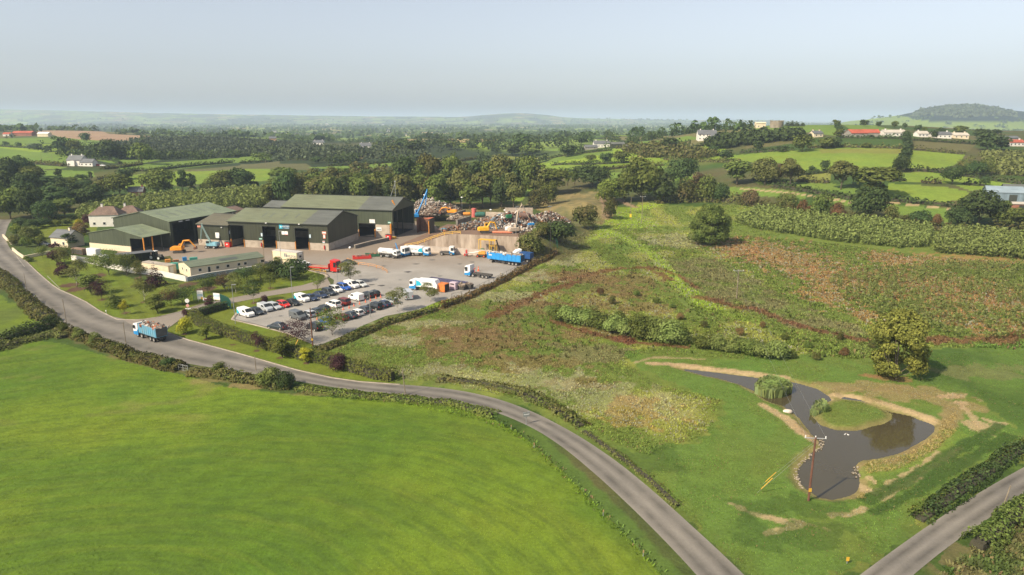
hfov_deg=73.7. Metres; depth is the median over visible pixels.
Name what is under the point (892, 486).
wet grass
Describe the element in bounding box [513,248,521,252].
tilted cab
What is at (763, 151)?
field hedge
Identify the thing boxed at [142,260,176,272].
store container
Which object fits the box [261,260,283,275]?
garden shrub
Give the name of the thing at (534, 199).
thorn bush
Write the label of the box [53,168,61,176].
field tree
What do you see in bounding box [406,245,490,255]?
concrete wall
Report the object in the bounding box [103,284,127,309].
garden tree
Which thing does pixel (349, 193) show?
belt tree
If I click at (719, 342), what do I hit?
willow shrub
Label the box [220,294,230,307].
palisade gate
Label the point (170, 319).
driveway
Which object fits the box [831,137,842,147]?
hill tree
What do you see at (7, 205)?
wood tree
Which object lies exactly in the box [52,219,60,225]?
garden shrub
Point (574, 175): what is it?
field tree
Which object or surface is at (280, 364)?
kerb
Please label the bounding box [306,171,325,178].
belt tree
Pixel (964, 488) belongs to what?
wild hedge
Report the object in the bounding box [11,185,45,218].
wood tree
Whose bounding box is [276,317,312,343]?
garden tree
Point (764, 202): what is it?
tall hedge
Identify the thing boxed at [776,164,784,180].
field tree
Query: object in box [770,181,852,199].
field hedge
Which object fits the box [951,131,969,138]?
cream roof bungalow
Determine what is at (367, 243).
block barrier
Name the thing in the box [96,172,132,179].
field hedge
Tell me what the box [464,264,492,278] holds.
hook loader
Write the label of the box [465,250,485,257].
boom lift
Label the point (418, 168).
belt tree
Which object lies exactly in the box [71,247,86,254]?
yard unit
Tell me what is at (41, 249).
garden tree
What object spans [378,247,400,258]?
tank lorry
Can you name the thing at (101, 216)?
hip roof house
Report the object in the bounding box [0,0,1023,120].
sky
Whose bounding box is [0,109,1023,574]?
ground
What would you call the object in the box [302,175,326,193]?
belt tree
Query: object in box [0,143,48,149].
field hedge
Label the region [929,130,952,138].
grey roof bungalow
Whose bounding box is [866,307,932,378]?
willow tree
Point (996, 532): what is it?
wild hedge
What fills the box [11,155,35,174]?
wood tree
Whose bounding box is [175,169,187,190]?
field tree
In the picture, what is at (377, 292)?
parked car
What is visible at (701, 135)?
white gabled villa
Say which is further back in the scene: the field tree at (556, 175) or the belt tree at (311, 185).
the field tree at (556, 175)
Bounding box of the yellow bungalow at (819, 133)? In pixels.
[808,129,823,136]
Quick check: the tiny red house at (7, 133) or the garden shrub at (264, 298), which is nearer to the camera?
the garden shrub at (264, 298)
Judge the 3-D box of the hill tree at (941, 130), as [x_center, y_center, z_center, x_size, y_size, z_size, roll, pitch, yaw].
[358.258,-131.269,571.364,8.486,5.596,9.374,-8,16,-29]
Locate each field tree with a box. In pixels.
[24,143,43,148]
[50,136,70,150]
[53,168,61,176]
[64,139,84,150]
[74,174,87,179]
[78,132,90,141]
[89,179,114,195]
[90,138,124,157]
[101,173,134,193]
[112,145,135,157]
[113,167,134,176]
[126,142,154,161]
[135,167,175,191]
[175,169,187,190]
[185,173,196,190]
[199,177,217,190]
[208,170,232,187]
[227,167,254,185]
[250,152,273,159]
[268,167,296,175]
[273,153,283,160]
[311,156,321,161]
[385,145,405,151]
[393,138,408,145]
[402,140,425,154]
[444,141,459,149]
[503,144,522,153]
[512,133,531,150]
[519,141,545,154]
[539,168,569,187]
[559,144,577,154]
[565,169,571,188]
[570,164,614,186]
[571,170,578,188]
[575,134,588,144]
[583,154,595,159]
[595,178,622,197]
[600,153,612,160]
[610,173,638,201]
[611,150,629,160]
[617,153,665,201]
[643,171,675,198]
[660,138,676,145]
[664,157,699,183]
[708,145,719,152]
[718,149,733,158]
[722,160,754,184]
[749,156,780,184]
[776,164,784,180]
[779,158,805,182]
[826,160,857,189]
[849,185,893,213]
[851,166,903,189]
[939,164,967,183]
[954,189,1010,222]
[974,132,1004,149]
[989,207,1023,226]
[996,136,1013,147]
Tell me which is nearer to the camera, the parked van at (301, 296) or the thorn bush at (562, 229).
the parked van at (301, 296)
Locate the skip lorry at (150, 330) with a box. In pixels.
[132,320,167,341]
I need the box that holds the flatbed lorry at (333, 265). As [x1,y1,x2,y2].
[307,259,340,272]
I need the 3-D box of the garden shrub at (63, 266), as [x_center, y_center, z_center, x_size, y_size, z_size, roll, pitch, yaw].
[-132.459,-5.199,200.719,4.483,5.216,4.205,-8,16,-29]
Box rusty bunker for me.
[416,217,434,233]
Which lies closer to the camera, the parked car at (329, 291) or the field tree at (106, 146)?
the parked car at (329, 291)
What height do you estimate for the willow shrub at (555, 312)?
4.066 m
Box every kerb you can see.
[26,261,296,319]
[167,325,399,384]
[231,312,310,341]
[305,269,329,280]
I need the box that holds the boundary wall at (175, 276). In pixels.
[71,255,186,281]
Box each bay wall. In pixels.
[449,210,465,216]
[456,216,470,224]
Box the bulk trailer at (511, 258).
[487,249,524,265]
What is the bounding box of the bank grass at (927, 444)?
[858,412,955,498]
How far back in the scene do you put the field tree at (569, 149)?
585.89 m
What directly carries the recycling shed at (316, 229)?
on the yard at (395, 275)
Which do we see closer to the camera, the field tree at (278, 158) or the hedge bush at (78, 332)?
the hedge bush at (78, 332)
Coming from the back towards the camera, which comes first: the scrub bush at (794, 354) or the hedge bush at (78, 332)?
the hedge bush at (78, 332)
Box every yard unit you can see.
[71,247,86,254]
[86,247,100,255]
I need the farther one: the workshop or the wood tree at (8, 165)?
the wood tree at (8, 165)
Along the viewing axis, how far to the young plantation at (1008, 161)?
405.85 m
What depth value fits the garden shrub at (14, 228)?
270.32 m
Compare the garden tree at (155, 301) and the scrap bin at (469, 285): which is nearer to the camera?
the garden tree at (155, 301)
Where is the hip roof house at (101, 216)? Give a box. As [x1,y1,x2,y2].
[87,203,125,226]
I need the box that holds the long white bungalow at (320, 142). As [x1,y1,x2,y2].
[313,139,324,144]
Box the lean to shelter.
[116,250,154,262]
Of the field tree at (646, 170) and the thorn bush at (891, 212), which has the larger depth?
the field tree at (646, 170)
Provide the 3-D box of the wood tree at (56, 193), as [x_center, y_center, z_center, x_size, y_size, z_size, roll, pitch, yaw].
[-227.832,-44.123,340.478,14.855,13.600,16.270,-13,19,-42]
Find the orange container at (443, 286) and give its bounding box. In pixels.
[435,282,448,291]
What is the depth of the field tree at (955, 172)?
335.93 m
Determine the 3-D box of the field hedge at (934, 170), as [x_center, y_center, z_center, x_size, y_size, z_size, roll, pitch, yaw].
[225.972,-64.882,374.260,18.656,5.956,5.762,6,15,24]
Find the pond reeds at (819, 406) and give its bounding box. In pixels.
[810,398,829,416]
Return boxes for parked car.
[37,241,50,245]
[250,306,263,314]
[266,321,287,329]
[268,301,281,309]
[276,299,290,307]
[286,298,300,305]
[303,309,315,317]
[305,321,322,331]
[307,293,318,300]
[311,307,323,314]
[312,290,327,298]
[318,304,330,310]
[321,287,335,295]
[325,299,341,307]
[328,284,342,292]
[334,313,348,321]
[336,282,350,290]
[337,297,350,305]
[345,311,358,318]
[351,308,363,315]
[356,280,367,287]
[359,305,372,313]
[362,291,374,297]
[366,301,383,309]
[370,289,380,295]
[378,299,391,307]
[382,296,398,303]
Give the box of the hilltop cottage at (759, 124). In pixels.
[754,122,765,127]
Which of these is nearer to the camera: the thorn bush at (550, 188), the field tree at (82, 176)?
the thorn bush at (550, 188)
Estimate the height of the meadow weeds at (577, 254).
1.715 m
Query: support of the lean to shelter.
on the ground at (532, 545)
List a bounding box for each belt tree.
[261,182,279,199]
[272,168,297,200]
[288,176,308,196]
[294,176,310,193]
[296,171,309,176]
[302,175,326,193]
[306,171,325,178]
[316,174,340,194]
[319,165,339,176]
[333,175,349,194]
[335,172,352,194]
[339,180,359,194]
[348,173,371,195]
[365,179,382,195]
[370,171,393,195]
[380,179,398,195]
[388,173,417,199]
[391,156,415,176]
[404,161,426,177]
[408,172,426,200]
[413,176,430,198]
[416,153,441,176]
[423,173,447,200]
[429,167,452,180]
[438,183,458,202]
[439,152,464,177]
[445,166,471,206]
[457,178,484,208]
[466,161,484,184]
[470,172,494,207]
[475,160,497,174]
[484,153,514,178]
[485,175,499,204]
[489,174,510,208]
[501,172,526,207]
[504,164,522,183]
[515,153,537,190]
[522,161,549,191]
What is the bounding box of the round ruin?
[770,120,783,127]
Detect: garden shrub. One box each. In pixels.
[6,234,22,244]
[8,223,21,234]
[11,217,26,225]
[17,226,35,237]
[18,236,34,246]
[22,219,38,227]
[22,256,34,260]
[27,225,43,236]
[34,218,50,226]
[34,235,45,244]
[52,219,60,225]
[53,261,69,276]
[60,217,73,224]
[67,222,88,231]
[77,224,90,233]
[81,214,88,223]
[175,315,193,333]
[181,309,188,315]
[260,295,267,301]
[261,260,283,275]
[274,258,309,279]
[328,353,347,370]
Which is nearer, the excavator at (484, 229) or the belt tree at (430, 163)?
the excavator at (484, 229)
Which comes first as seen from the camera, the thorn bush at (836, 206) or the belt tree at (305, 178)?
the thorn bush at (836, 206)
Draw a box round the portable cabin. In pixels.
[272,249,303,260]
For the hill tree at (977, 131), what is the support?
on the ground at (532, 545)
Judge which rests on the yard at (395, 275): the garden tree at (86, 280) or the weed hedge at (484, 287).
the weed hedge at (484, 287)
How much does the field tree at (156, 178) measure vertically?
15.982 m
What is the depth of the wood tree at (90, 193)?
345.81 m
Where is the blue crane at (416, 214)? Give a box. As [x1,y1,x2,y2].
[414,189,427,217]
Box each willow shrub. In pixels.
[542,305,558,315]
[546,304,566,320]
[556,305,580,322]
[573,308,596,325]
[583,309,611,329]
[587,305,600,316]
[600,314,620,331]
[612,310,628,319]
[614,317,635,335]
[627,313,654,337]
[644,316,668,341]
[656,319,685,342]
[670,324,691,343]
[690,331,713,347]
[707,333,728,350]
[723,333,744,351]
[736,337,759,354]
[748,340,772,357]
[765,339,791,358]
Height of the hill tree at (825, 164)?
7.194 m
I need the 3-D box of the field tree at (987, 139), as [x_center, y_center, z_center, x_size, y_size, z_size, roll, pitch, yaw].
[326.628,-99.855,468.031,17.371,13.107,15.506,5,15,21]
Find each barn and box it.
[12,131,36,135]
[609,142,624,148]
[844,129,867,136]
[865,129,880,136]
[999,136,1019,138]
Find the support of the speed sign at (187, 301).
on the ground at (532, 545)
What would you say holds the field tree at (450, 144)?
on the ground at (532, 545)
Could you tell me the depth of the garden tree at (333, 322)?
145.37 m
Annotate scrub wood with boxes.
[348,159,539,174]
[373,133,576,152]
[620,140,719,159]
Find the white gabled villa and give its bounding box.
[696,129,716,140]
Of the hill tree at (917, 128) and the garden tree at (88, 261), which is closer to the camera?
the garden tree at (88, 261)
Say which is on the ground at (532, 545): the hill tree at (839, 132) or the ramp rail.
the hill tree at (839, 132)
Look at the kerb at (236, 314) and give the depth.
153.22 m
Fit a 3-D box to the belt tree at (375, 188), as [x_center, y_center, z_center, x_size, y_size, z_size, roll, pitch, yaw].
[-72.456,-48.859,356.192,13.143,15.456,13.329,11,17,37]
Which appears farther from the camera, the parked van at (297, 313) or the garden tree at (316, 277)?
the garden tree at (316, 277)
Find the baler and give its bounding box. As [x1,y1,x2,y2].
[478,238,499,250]
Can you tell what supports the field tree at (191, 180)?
on the ground at (532, 545)
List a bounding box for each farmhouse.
[66,154,87,165]
[592,139,609,147]
[1008,138,1023,145]
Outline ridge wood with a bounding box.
[581,116,743,142]
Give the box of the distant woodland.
[0,115,1023,140]
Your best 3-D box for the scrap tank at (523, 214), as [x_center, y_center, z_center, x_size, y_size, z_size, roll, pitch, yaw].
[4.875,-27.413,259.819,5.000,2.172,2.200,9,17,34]
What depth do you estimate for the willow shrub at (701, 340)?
137.26 m
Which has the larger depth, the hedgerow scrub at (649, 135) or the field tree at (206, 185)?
the hedgerow scrub at (649, 135)
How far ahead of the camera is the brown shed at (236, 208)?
301.80 m
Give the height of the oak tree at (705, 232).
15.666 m
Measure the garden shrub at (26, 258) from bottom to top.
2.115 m
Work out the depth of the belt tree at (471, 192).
348.72 m
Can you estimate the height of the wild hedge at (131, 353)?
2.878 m
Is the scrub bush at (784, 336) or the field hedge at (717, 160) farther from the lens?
the field hedge at (717, 160)
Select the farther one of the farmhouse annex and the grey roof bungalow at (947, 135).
the grey roof bungalow at (947, 135)
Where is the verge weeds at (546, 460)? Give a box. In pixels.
[293,386,666,574]
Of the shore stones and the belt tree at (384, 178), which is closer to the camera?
the shore stones
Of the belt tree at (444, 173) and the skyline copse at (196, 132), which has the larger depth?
the skyline copse at (196, 132)
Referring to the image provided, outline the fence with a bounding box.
[453,240,555,296]
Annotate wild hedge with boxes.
[0,268,61,323]
[0,315,64,343]
[0,330,68,350]
[52,322,188,372]
[435,373,591,429]
[580,428,683,508]
[908,436,1023,524]
[958,491,1023,554]
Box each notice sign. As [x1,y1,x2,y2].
[197,290,202,301]
[213,293,219,301]
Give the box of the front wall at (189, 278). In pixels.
[186,265,261,281]
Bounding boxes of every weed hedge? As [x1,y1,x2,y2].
[313,304,438,352]
[435,247,559,308]
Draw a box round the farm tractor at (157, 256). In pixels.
[149,250,163,259]
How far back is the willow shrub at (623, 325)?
145.41 m
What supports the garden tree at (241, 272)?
on the ground at (532, 545)
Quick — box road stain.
[368,259,433,285]
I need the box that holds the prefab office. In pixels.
[177,251,264,275]
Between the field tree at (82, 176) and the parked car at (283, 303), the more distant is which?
the field tree at (82, 176)
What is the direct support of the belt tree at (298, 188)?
on the ground at (532, 545)
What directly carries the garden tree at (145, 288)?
on the ground at (532, 545)
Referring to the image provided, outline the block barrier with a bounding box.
[354,237,388,248]
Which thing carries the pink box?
on the yard at (395, 275)
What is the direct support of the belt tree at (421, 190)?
on the ground at (532, 545)
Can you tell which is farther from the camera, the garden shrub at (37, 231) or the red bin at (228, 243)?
the garden shrub at (37, 231)
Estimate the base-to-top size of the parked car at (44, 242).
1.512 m
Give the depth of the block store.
296.34 m
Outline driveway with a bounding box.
[125,276,330,337]
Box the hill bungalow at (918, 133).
[913,130,928,136]
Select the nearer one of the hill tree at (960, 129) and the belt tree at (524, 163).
the belt tree at (524, 163)
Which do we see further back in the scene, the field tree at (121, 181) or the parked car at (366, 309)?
the field tree at (121, 181)
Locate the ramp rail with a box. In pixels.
[405,231,460,244]
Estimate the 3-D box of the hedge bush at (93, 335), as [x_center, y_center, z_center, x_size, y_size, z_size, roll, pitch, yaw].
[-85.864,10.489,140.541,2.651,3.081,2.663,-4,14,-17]
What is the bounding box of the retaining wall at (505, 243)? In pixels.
[419,234,518,251]
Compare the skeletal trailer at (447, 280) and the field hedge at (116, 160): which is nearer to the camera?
the skeletal trailer at (447, 280)
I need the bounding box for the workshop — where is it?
[87,224,170,251]
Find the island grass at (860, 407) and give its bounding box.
[815,398,892,430]
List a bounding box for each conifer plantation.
[111,134,347,156]
[277,144,430,160]
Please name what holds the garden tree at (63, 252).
on the ground at (532, 545)
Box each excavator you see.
[170,240,197,253]
[438,207,457,214]
[477,222,497,233]
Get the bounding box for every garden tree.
[33,244,47,256]
[46,243,61,261]
[49,245,78,263]
[57,259,88,285]
[60,233,78,243]
[74,274,104,292]
[82,255,97,266]
[88,277,110,298]
[89,248,120,272]
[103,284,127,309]
[109,253,140,273]
[117,299,129,311]
[129,277,156,300]
[131,260,147,276]
[141,265,167,287]
[143,293,167,312]
[158,286,181,302]
[170,284,196,304]
[191,273,220,290]
[197,324,210,337]
[203,295,213,304]
[213,271,232,287]
[224,271,244,290]
[232,266,258,282]
[239,276,263,302]
[245,263,273,279]
[250,331,264,347]
[262,272,276,288]
[270,335,289,357]
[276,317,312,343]
[299,347,311,362]
[308,272,324,290]
[315,306,349,334]
[337,259,359,278]
[384,287,409,310]
[419,282,439,300]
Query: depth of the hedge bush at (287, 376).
117.09 m
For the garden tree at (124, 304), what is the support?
on the ground at (532, 545)
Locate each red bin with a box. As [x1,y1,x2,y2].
[224,241,231,246]
[385,234,391,239]
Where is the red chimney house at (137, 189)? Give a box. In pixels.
[127,184,146,195]
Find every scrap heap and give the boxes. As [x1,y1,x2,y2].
[441,217,488,231]
[482,210,540,228]
[502,223,533,231]
[531,210,571,223]
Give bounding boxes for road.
[0,219,743,574]
[860,467,1023,574]
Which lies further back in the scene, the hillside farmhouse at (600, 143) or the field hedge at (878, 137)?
the hillside farmhouse at (600, 143)
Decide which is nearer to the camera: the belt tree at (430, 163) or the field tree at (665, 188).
the field tree at (665, 188)
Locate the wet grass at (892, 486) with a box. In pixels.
[632,347,1023,574]
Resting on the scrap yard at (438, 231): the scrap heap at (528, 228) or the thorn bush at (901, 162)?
the scrap heap at (528, 228)
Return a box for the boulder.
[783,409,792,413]
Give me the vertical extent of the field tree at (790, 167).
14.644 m
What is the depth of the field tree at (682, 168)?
384.93 m
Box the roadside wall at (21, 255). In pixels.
[12,248,49,257]
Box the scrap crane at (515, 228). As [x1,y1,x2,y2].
[507,203,530,233]
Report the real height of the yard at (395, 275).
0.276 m
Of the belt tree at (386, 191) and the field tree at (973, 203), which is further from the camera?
the belt tree at (386, 191)
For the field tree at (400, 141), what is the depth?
770.46 m
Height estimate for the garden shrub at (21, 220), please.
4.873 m
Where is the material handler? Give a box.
[200,223,219,248]
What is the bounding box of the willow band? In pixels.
[75,183,283,218]
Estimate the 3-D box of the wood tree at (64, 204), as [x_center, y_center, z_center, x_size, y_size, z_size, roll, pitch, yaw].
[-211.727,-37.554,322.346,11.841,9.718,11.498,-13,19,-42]
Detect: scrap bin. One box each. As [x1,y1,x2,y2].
[457,281,466,289]
[465,282,473,288]
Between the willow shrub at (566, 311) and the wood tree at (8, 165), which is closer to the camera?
the willow shrub at (566, 311)
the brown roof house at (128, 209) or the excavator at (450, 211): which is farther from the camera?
the brown roof house at (128, 209)
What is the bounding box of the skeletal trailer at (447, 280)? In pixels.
[430,277,466,283]
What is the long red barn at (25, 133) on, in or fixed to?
on the ground at (532, 545)
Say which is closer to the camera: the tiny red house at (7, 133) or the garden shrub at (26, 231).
the garden shrub at (26, 231)
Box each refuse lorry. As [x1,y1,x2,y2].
[409,245,430,255]
[409,277,439,290]
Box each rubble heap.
[414,197,447,215]
[426,201,461,212]
[446,213,465,220]
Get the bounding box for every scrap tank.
[472,208,475,216]
[475,212,485,216]
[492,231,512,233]
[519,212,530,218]
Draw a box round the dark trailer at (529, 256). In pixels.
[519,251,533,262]
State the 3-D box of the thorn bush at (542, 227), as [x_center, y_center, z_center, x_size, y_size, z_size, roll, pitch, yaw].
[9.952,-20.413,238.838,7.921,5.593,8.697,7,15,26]
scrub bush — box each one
[596,288,603,294]
[608,295,615,303]
[633,288,639,294]
[652,297,659,303]
[676,312,684,318]
[700,320,707,327]
[735,327,744,334]
[759,321,765,327]
[779,332,788,339]
[787,349,796,357]
[804,341,812,347]
[811,352,821,359]
[836,332,844,339]
[838,347,849,354]
[868,341,875,347]
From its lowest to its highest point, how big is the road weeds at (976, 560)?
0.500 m
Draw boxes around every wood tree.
[0,156,19,175]
[0,170,14,187]
[0,186,19,217]
[7,170,42,187]
[7,180,35,188]
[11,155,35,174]
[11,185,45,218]
[18,165,45,176]
[28,200,58,218]
[37,175,63,190]
[37,185,72,211]
[52,179,82,194]
[53,197,76,216]
[62,177,77,182]
[68,189,86,203]
[73,180,93,188]
[77,183,105,202]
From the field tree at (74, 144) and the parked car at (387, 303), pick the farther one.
the field tree at (74, 144)
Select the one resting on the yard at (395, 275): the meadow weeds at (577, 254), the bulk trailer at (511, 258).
the bulk trailer at (511, 258)
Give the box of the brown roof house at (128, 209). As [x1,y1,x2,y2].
[121,203,143,213]
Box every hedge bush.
[56,322,68,330]
[71,326,84,337]
[88,331,100,343]
[109,341,122,351]
[158,357,175,366]
[210,362,226,372]
[254,366,280,386]
[272,371,294,388]
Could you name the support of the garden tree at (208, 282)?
on the ground at (532, 545)
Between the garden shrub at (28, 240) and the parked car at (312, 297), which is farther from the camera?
the garden shrub at (28, 240)
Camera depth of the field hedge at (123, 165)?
509.41 m
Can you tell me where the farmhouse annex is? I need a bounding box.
[79,159,97,165]
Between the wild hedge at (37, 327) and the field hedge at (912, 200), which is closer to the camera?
the wild hedge at (37, 327)
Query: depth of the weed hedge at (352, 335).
149.98 m
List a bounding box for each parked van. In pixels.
[237,306,254,317]
[257,301,272,311]
[288,309,305,320]
[294,292,309,302]
[344,279,359,288]
[348,292,363,300]
[401,288,412,299]
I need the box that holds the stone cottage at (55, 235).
[49,227,84,247]
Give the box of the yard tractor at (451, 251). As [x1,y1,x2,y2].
[439,246,455,255]
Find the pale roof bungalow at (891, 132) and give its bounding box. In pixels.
[880,128,904,135]
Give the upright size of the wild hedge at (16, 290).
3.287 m
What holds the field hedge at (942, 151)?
on the ground at (532, 545)
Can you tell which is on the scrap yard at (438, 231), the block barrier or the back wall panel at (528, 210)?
the back wall panel at (528, 210)
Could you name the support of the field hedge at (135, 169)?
on the ground at (532, 545)
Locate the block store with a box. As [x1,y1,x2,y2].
[1011,202,1023,208]
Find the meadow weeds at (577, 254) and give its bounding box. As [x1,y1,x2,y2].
[329,224,760,454]
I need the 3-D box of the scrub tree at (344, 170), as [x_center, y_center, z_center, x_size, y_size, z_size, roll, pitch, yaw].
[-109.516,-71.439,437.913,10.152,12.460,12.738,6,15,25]
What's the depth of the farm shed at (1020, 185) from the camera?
321.32 m
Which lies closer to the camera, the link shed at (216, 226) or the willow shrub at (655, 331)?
the willow shrub at (655, 331)
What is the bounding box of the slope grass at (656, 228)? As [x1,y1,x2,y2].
[563,203,793,254]
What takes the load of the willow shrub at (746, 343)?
on the ground at (532, 545)
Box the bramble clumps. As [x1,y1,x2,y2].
[432,235,1023,359]
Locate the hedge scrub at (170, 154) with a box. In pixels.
[54,148,206,159]
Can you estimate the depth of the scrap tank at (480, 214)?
283.12 m
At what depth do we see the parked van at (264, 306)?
164.74 m
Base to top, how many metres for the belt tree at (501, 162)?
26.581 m
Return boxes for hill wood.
[704,126,812,148]
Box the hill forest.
[910,103,1017,117]
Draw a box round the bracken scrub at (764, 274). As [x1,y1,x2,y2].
[656,235,1023,358]
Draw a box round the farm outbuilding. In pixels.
[583,145,597,149]
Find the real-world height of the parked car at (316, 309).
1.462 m
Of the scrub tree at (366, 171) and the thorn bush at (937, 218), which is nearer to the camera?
the thorn bush at (937, 218)
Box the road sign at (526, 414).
[523,411,529,423]
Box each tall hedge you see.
[654,191,740,203]
[735,196,1023,231]
[892,131,913,169]
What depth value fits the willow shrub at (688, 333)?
139.96 m
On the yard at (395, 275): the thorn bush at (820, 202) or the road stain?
the road stain
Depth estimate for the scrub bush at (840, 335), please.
143.21 m
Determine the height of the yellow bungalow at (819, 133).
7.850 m
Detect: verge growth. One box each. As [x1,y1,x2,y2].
[294,383,501,418]
[907,439,1022,515]
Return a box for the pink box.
[449,281,457,289]
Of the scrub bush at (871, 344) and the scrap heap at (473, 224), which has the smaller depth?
the scrub bush at (871, 344)
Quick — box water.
[684,369,934,499]
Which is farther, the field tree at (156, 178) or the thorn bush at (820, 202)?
the field tree at (156, 178)
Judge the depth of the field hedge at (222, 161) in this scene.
551.64 m
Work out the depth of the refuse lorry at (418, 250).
231.80 m
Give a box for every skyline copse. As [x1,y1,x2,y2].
[39,122,136,130]
[137,126,230,136]
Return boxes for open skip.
[352,255,370,258]
[365,252,383,256]
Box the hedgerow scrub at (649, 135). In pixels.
[3,120,755,164]
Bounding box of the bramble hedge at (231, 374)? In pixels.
[184,365,295,390]
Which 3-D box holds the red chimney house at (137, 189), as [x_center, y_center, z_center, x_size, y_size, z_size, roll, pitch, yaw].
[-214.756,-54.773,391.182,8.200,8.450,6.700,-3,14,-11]
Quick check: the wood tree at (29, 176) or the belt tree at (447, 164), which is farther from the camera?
the belt tree at (447, 164)
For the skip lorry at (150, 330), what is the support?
on the road at (688, 543)
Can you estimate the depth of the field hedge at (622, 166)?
483.18 m
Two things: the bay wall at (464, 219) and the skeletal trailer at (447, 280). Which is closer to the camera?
the skeletal trailer at (447, 280)
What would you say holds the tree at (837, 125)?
on the ground at (532, 545)
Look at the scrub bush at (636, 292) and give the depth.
178.85 m
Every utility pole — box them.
[309,308,312,346]
[804,435,826,500]
[1004,485,1010,503]
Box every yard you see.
[117,221,535,345]
[393,216,526,247]
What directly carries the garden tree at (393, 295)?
on the yard at (395, 275)
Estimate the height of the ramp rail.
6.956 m
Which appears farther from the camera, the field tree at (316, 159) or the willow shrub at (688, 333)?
the field tree at (316, 159)
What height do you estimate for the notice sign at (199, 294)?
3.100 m
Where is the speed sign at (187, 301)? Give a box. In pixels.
[185,299,190,309]
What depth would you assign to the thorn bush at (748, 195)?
320.21 m
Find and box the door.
[1009,195,1017,201]
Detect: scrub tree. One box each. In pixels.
[306,168,319,173]
[338,166,349,173]
[360,166,374,174]
[376,170,389,174]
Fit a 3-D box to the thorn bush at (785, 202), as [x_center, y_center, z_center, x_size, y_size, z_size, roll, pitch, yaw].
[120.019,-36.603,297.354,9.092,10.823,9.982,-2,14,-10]
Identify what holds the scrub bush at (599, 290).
on the ground at (532, 545)
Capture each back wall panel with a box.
[486,212,503,216]
[505,208,532,213]
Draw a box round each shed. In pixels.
[37,132,51,136]
[112,202,236,245]
[195,213,263,245]
[226,205,243,213]
[226,207,358,250]
[263,200,286,207]
[281,194,414,237]
[982,185,1023,201]
[1001,184,1023,186]
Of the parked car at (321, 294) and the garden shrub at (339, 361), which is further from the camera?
the parked car at (321, 294)
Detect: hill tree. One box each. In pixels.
[751,140,764,150]
[775,146,788,150]
[792,134,814,150]
[818,137,835,148]
[819,160,830,168]
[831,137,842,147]
[833,128,844,136]
[860,120,869,124]
[891,121,898,127]
[913,125,921,130]
[929,130,938,137]
[936,127,945,131]
[953,125,970,132]
[972,128,993,136]
[991,129,1002,133]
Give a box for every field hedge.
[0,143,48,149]
[28,158,66,166]
[91,156,122,163]
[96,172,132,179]
[100,160,143,169]
[118,166,154,171]
[152,159,234,169]
[188,152,253,156]
[239,158,272,162]
[287,157,353,162]
[328,159,396,165]
[442,155,493,162]
[538,146,612,160]
[550,158,637,165]
[600,160,663,170]
[663,156,740,162]
[690,142,704,147]
[739,145,794,152]
[752,168,827,180]
[758,175,795,185]
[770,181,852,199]
[795,175,829,182]
[808,142,903,148]
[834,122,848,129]
[836,133,904,138]
[891,194,955,207]
[892,173,906,181]
[905,163,943,172]
[913,137,974,144]
[913,144,966,154]
[920,176,943,183]
[961,178,984,185]
[964,171,1023,183]
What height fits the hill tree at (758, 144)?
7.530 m
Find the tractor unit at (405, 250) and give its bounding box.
[395,243,409,256]
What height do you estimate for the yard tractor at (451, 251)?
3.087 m
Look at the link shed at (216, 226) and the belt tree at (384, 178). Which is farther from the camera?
the belt tree at (384, 178)
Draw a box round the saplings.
[828,257,1023,338]
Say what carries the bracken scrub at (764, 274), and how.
on the ground at (532, 545)
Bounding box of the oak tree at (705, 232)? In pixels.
[687,204,732,243]
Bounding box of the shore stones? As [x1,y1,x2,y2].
[793,439,860,488]
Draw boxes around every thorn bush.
[514,231,545,255]
[527,187,548,207]
[530,221,550,235]
[540,180,558,203]
[542,219,576,243]
[571,204,599,227]
[595,186,614,202]
[603,197,617,217]
[675,176,703,198]
[691,171,705,184]
[695,174,719,199]
[713,183,730,199]
[740,189,759,204]
[775,192,797,209]
[796,199,812,211]
[809,191,833,213]
[829,200,846,215]
[884,205,899,219]
[892,155,911,170]
[900,215,911,221]
[908,209,932,222]
[931,213,943,225]
[944,205,973,223]
[956,155,977,165]
[964,160,989,174]
[977,156,997,172]
[979,176,992,184]
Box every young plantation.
[734,203,934,247]
[929,222,1023,258]
[978,148,1023,175]
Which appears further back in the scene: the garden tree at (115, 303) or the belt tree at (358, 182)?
the belt tree at (358, 182)
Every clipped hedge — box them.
[42,215,80,219]
[186,308,398,381]
[194,301,228,314]
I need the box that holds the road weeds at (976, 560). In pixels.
[936,521,1023,574]
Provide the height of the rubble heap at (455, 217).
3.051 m
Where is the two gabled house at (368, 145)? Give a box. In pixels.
[359,142,371,147]
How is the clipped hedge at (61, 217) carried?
on the ground at (532, 545)
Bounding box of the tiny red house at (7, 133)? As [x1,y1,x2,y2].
[3,132,12,135]
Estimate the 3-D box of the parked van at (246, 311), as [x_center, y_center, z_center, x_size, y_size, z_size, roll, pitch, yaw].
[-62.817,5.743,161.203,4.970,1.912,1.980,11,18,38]
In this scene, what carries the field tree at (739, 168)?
on the ground at (532, 545)
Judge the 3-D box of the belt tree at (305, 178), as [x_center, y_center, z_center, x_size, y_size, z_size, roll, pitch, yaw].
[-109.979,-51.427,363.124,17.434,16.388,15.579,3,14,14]

